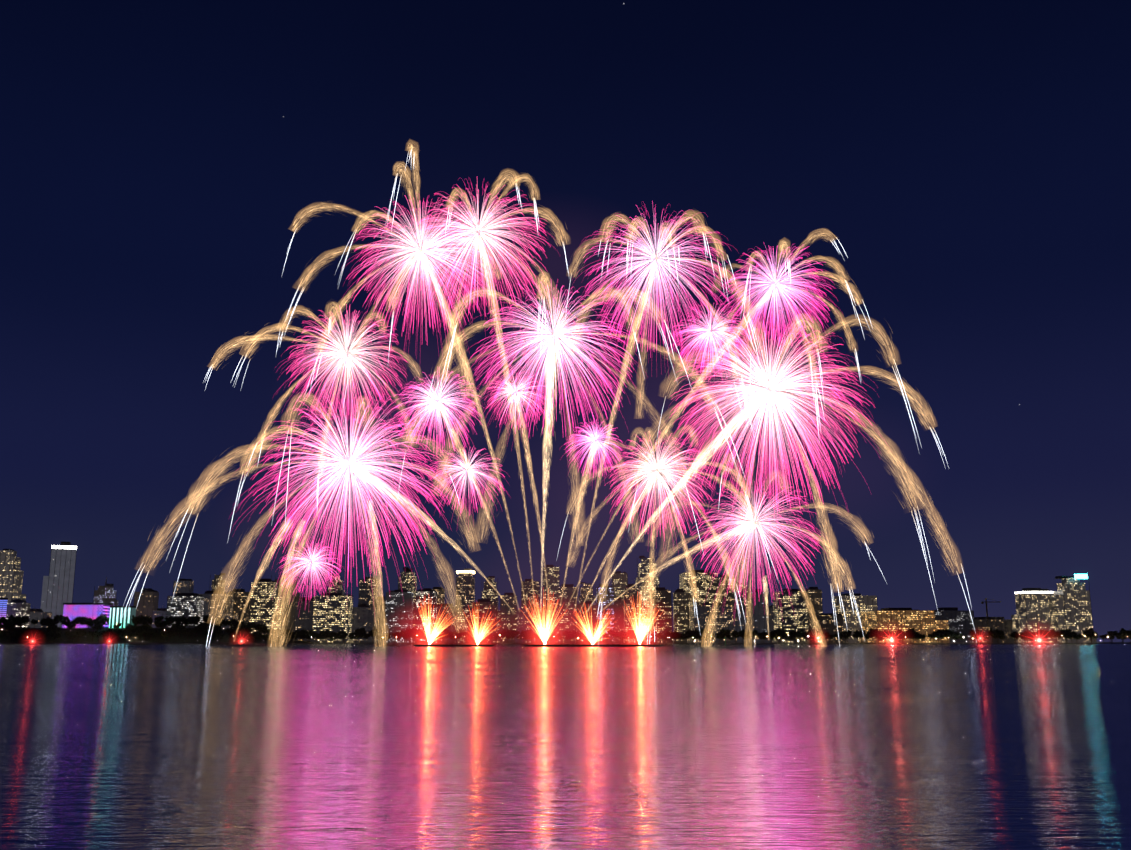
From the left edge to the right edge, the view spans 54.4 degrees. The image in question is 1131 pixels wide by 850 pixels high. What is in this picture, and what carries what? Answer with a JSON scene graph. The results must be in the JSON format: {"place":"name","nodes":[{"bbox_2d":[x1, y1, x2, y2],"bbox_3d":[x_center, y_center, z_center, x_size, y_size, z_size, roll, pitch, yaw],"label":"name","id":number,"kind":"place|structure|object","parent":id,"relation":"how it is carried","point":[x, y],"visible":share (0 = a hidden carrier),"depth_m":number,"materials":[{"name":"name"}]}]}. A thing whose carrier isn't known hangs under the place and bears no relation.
{"place":"outdoors","nodes":[
{"label":"outdoors","id":0,"kind":"place"},
{"bbox_2d":[0,549,25,602],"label":"building","id":1,"kind":"structure","parent":0,"point":[11,577],"depth_m":2262.82,"materials":[{"name":"grey"}]},
{"bbox_2d":[28,608,51,627],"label":"building","id":2,"kind":"structure","parent":0,"point":[38,614],"depth_m":2143.85,"materials":[{"name":"grey"}]},
{"bbox_2d":[40,542,76,627],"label":"building","id":3,"kind":"structure","parent":0,"point":[57,587],"depth_m":2206.54,"materials":[{"name":"grey"}]},
{"bbox_2d":[93,577,117,605],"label":"building","id":4,"kind":"structure","parent":0,"point":[106,593],"depth_m":2351.39,"materials":[{"name":"grey"}]},
{"bbox_2d":[134,585,158,625],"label":"building","id":5,"kind":"structure","parent":0,"point":[146,600],"depth_m":2301.62,"materials":[{"name":"grey"}]},
{"bbox_2d":[151,608,166,627],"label":"building","id":6,"kind":"structure","parent":0,"point":[160,612],"depth_m":2198.83,"materials":[{"name":"grey"}]},
{"bbox_2d":[173,579,193,595],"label":"building","id":7,"kind":"structure","parent":0,"point":[183,586],"depth_m":2633.38,"materials":[{"name":"grey"}]},
{"bbox_2d":[165,591,203,627],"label":"building","id":8,"kind":"structure","parent":0,"point":[186,605],"depth_m":2155.10,"materials":[{"name":"grey"}]},
{"bbox_2d":[209,573,225,593],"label":"building","id":9,"kind":"structure","parent":0,"point":[218,582],"depth_m":2698.24,"materials":[{"name":"grey"}]},
{"bbox_2d":[199,590,237,628],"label":"building","id":10,"kind":"structure","parent":0,"point":[218,603],"depth_m":2235.91,"materials":[{"name":"grey"}]},
{"bbox_2d":[227,589,249,624],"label":"building","id":11,"kind":"structure","parent":0,"point":[241,605],"depth_m":2304.74,"materials":[{"name":"grey"}]},
{"bbox_2d":[249,579,281,636],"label":"building","id":12,"kind":"structure","parent":0,"point":[265,604],"depth_m":2179.92,"materials":[{"name":"grey"}]},
{"bbox_2d":[271,574,300,638],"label":"building","id":13,"kind":"structure","parent":0,"point":[287,588],"depth_m":2408.44,"materials":[{"name":"grey"}]},
{"bbox_2d":[293,597,313,640],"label":"building","id":14,"kind":"structure","parent":0,"point":[303,619],"depth_m":2254.55,"materials":[{"name":"grey"}]},
{"bbox_2d":[326,574,344,593],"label":"building","id":15,"kind":"structure","parent":0,"point":[335,583],"depth_m":2646.24,"materials":[{"name":"grey concrete"}]},
{"bbox_2d":[352,604,377,642],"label":"building","id":16,"kind":"structure","parent":0,"point":[364,616],"depth_m":2207.03,"materials":[{"name":"grey"}]},
{"bbox_2d":[358,577,377,606],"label":"building","id":17,"kind":"structure","parent":0,"point":[368,590],"depth_m":2701.32,"materials":[{"name":"grey"}]},
{"bbox_2d":[373,596,385,642],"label":"building","id":18,"kind":"structure","parent":0,"point":[379,603],"depth_m":2356.92,"materials":[{"name":"grey"}]},
{"bbox_2d":[384,590,413,642],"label":"building","id":19,"kind":"structure","parent":0,"point":[399,610],"depth_m":2280.19,"materials":[{"name":"grey"}]},
{"bbox_2d":[398,567,416,628],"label":"building","id":20,"kind":"structure","parent":0,"point":[407,579],"depth_m":2589.11,"materials":[{"name":"grey"}]},
{"bbox_2d":[413,587,437,642],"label":"building","id":21,"kind":"structure","parent":0,"point":[426,611],"depth_m":2183.54,"materials":[{"name":"grey"}]},
{"bbox_2d":[431,587,444,603],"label":"building","id":22,"kind":"structure","parent":0,"point":[440,595],"depth_m":2644.93,"materials":[{"name":"grey"}]},
{"bbox_2d":[436,604,457,642],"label":"building","id":23,"kind":"structure","parent":0,"point":[447,616],"depth_m":2260.18,"materials":[{"name":"grey"}]},
{"bbox_2d":[455,569,474,642],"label":"building","id":24,"kind":"structure","parent":0,"point":[465,590],"depth_m":2349.24,"materials":[{"name":"grey"}]},
{"bbox_2d":[467,599,497,642],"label":"building","id":25,"kind":"structure","parent":0,"point":[482,617],"depth_m":2164.19,"materials":[{"name":"grey"}]},
{"bbox_2d":[481,576,499,612],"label":"building","id":26,"kind":"structure","parent":0,"point":[490,591],"depth_m":2708.40,"materials":[{"name":"grey"}]},
{"bbox_2d":[521,579,539,608],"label":"building","id":27,"kind":"structure","parent":0,"point":[530,592],"depth_m":2590.57,"materials":[{"name":"grey"}]},
{"bbox_2d":[543,565,558,607],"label":"building","id":28,"kind":"structure","parent":0,"point":[550,584],"depth_m":2654.76,"materials":[{"name":"grey"}]},
{"bbox_2d":[0,643,1130,849],"bbox_3d":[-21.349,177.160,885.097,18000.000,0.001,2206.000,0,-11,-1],"label":"river water","id":29,"kind":"structure","parent":0,"point":[845,746],"depth_m":24.37,"materials":[{"name":"liquid"}]},
{"bbox_2d":[226,642,280,645],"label":"barge","id":30,"kind":"object","parent":29,"relation":"on","point":[255,644],"visible":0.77,"depth_m":624.74,"materials":[{"name":"grey"}]},
{"bbox_2d":[373,642,398,645],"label":"barge","id":31,"kind":"object","parent":29,"relation":"on","point":[397,644],"visible":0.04,"depth_m":626.51,"materials":[{"name":"grey"}]},
{"bbox_2d":[414,642,494,646],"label":"barge","id":32,"kind":"object","parent":29,"relation":"on","point":[489,644],"visible":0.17,"depth_m":585.60,"materials":[{"name":"grey"}]},
{"bbox_2d":[523,642,663,646],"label":"barge","id":33,"kind":"object","parent":29,"relation":"on","point":[652,644],"visible":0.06,"depth_m":587.55,"materials":[{"name":"grey"}]},
{"bbox_2d":[0,0,1130,641],"label":"sky","id":34,"kind":"structure","parent":0,"point":[831,296],"materials":[{"name":"blue"}]},
{"bbox_2d":[579,582,594,602],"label":"building","id":35,"kind":"structure","parent":0,"point":[586,591],"depth_m":2716.57,"materials":[{"name":"grey"}]},
{"bbox_2d":[614,595,623,642],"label":"building","id":36,"kind":"structure","parent":0,"point":[618,614],"depth_m":2319.31,"materials":[{"name":"grey"}]},
{"bbox_2d":[612,568,627,599],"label":"building","id":37,"kind":"structure","parent":0,"point":[619,581],"depth_m":2600.95,"materials":[{"name":"grey"}]},
{"bbox_2d":[624,584,640,642],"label":"building","id":38,"kind":"structure","parent":0,"point":[632,607],"depth_m":2273.36,"materials":[{"name":"grey"}]},
{"bbox_2d":[636,556,658,642],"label":"building","id":39,"kind":"structure","parent":0,"point":[647,580],"depth_m":2402.61,"materials":[{"name":"grey"}]},
{"bbox_2d":[649,587,672,642],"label":"building","id":40,"kind":"structure","parent":0,"point":[660,611],"depth_m":2175.11,"materials":[{"name":"grey"}]},
{"bbox_2d":[673,589,688,642],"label":"building","id":41,"kind":"structure","parent":0,"point":[680,614],"depth_m":2294.41,"materials":[{"name":"grey"}]},
{"bbox_2d":[679,570,727,629],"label":"building","id":42,"kind":"structure","parent":0,"point":[700,587],"depth_m":2365.86,"materials":[{"name":"grey"}]},
{"bbox_2d":[687,595,736,642],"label":"building","id":43,"kind":"structure","parent":0,"point":[712,618],"depth_m":2125.74,"materials":[{"name":"grey"}]},
{"bbox_2d":[718,574,735,611],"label":"building","id":44,"kind":"structure","parent":0,"point":[726,585],"depth_m":2664.11,"materials":[{"name":"grey"}]},
{"bbox_2d":[736,583,751,611],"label":"building","id":45,"kind":"structure","parent":0,"point":[743,601],"depth_m":2723.23,"materials":[{"name":"grey"}]},
{"bbox_2d":[733,610,759,642],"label":"building","id":46,"kind":"structure","parent":0,"point":[744,620],"depth_m":2224.18,"materials":[{"name":"grey"}]},
{"bbox_2d":[751,589,771,642],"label":"building","id":47,"kind":"structure","parent":0,"point":[759,603],"depth_m":2299.33,"materials":[{"name":"grey"}]},
{"bbox_2d":[769,605,773,631],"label":"building","id":48,"kind":"structure","parent":0,"point":[771,618],"depth_m":2375.62,"materials":[{"name":"grey"}]},
{"bbox_2d":[772,589,808,642],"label":"building","id":49,"kind":"structure","parent":0,"point":[790,609],"depth_m":2241.95,"materials":[{"name":"grey"}]},
{"bbox_2d":[808,605,818,627],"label":"building","id":50,"kind":"structure","parent":0,"point":[812,610],"depth_m":2330.88,"materials":[{"name":"grey"}]},
{"bbox_2d":[805,587,822,612],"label":"building","id":51,"kind":"structure","parent":0,"point":[814,595],"depth_m":2605.60,"materials":[{"name":"grey"}]},
{"bbox_2d":[805,613,845,642],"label":"building","id":52,"kind":"structure","parent":0,"point":[831,623],"depth_m":2128.88,"materials":[{"name":"grey"}]},
{"bbox_2d":[832,590,877,642],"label":"building","id":53,"kind":"structure","parent":0,"point":[850,607],"depth_m":2246.06,"materials":[{"name":"grey"}]},
{"bbox_2d":[859,608,949,642],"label":"building","id":54,"kind":"structure","parent":0,"point":[922,622],"depth_m":2134.71,"materials":[{"name":"grey"}]},
{"bbox_2d":[1048,576,1096,642],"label":"building","id":55,"kind":"structure","parent":0,"point":[1069,601],"depth_m":2198.97,"materials":[{"name":"grey"}]},
{"bbox_2d":[1074,574,1087,578],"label":"illuminated sign","id":56,"kind":"object","parent":55,"relation":"attached to","point":[1080,576],"visible":1,"depth_m":2203.08,"materials":[{"name":"white"}]},
{"bbox_3d":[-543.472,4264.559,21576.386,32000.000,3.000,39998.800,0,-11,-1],"label":"land","id":57,"kind":"structure","parent":0,"visible":0},
{"bbox_2d":[0,598,7,623],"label":"building","id":58,"kind":"structure","parent":57,"relation":"on","point":[3,605],"depth_m":2070.76,"materials":[{"name":"purple"}]},
{"bbox_2d":[6,599,30,627],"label":"building","id":59,"kind":"structure","parent":57,"relation":"on","point":[18,607],"depth_m":2098.12,"materials":[{"name":"grey"}]},
{"bbox_2d":[62,603,113,627],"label":"building","id":60,"kind":"structure","parent":57,"relation":"on","point":[72,611],"depth_m":2050.49,"materials":[{"name":"purple"}]},
{"bbox_2d":[109,606,136,627],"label":"building led drips","id":61,"kind":"object","parent":57,"relation":"on","point":[123,615],"visible":0.44,"depth_m":2030.78,"materials":[{"name":"teal"}]},
{"bbox_2d":[0,628,316,642],"bbox_3d":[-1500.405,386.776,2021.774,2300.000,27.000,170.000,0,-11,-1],"label":"wooded rise","id":62,"kind":"structure","parent":57,"relation":"on","point":[158,638],"depth_m":1979.76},
{"bbox_2d":[0,643,584,643],"bbox_3d":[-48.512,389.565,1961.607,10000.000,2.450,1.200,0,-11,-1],"label":"sea wall","id":63,"kind":"structure","parent":57,"relation":"on","point":[284,643],"depth_m":1950.24,"materials":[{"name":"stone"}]},
{"bbox_2d":[310,593,353,642],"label":"building","id":64,"kind":"structure","parent":57,"relation":"on","point":[332,612],"depth_m":2109.85,"materials":[{"name":"grey"}]},
{"bbox_2d":[497,593,516,642],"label":"building","id":65,"kind":"structure","parent":57,"relation":"on","point":[506,617],"depth_m":2284.67,"materials":[{"name":"grey"}]},
{"bbox_2d":[514,607,561,642],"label":"building","id":66,"kind":"structure","parent":57,"relation":"on","point":[535,620],"depth_m":2214.44,"materials":[{"name":"grey"}]},
{"bbox_2d":[0,614,1130,642],"bbox_3d":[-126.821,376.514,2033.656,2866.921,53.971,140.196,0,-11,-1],"label":"foreshore trees","id":67,"kind":"object","parent":57,"relation":"on","point":[11,622],"visible":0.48,"depth_m":1995.03,"materials":[{"name":"brown plant"}]},
{"bbox_2d":[558,584,576,642],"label":"building","id":68,"kind":"structure","parent":57,"relation":"on","point":[567,600],"depth_m":2289.81,"materials":[{"name":"grey"}]},
{"bbox_2d":[23,626,1126,642],"bbox_3d":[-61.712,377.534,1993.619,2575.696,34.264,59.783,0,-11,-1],"label":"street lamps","id":69,"kind":"object","parent":57,"relation":"on","point":[650,639],"visible":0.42,"depth_m":1981.59,"materials":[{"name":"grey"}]},
{"bbox_2d":[575,600,599,642],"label":"building","id":70,"kind":"structure","parent":57,"relation":"on","point":[587,616],"depth_m":2217.71,"materials":[{"name":"grey"}]},
{"bbox_2d":[593,584,614,642],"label":"building","id":71,"kind":"structure","parent":57,"relation":"on","point":[605,597],"depth_m":2252.13,"materials":[{"name":"grey"}]},
{"bbox_2d":[934,607,978,642],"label":"building","id":72,"kind":"structure","parent":57,"relation":"on","point":[961,621],"depth_m":2205.86,"materials":[{"name":"grey"}]},
{"bbox_2d":[981,598,988,631],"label":"tower crane","id":73,"kind":"object","parent":57,"relation":"on","point":[985,599],"visible":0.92,"depth_m":2290.91,"materials":[{"name":"black metal"}]},
{"bbox_2d":[974,617,1015,642],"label":"building","id":74,"kind":"structure","parent":57,"relation":"on","point":[999,623],"depth_m":2284.53,"materials":[{"name":"grey"}]},
{"bbox_2d":[1011,588,1053,642],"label":"building","id":75,"kind":"structure","parent":57,"relation":"on","point":[1032,609],"depth_m":2255.33,"materials":[{"name":"grey"}]}
]}

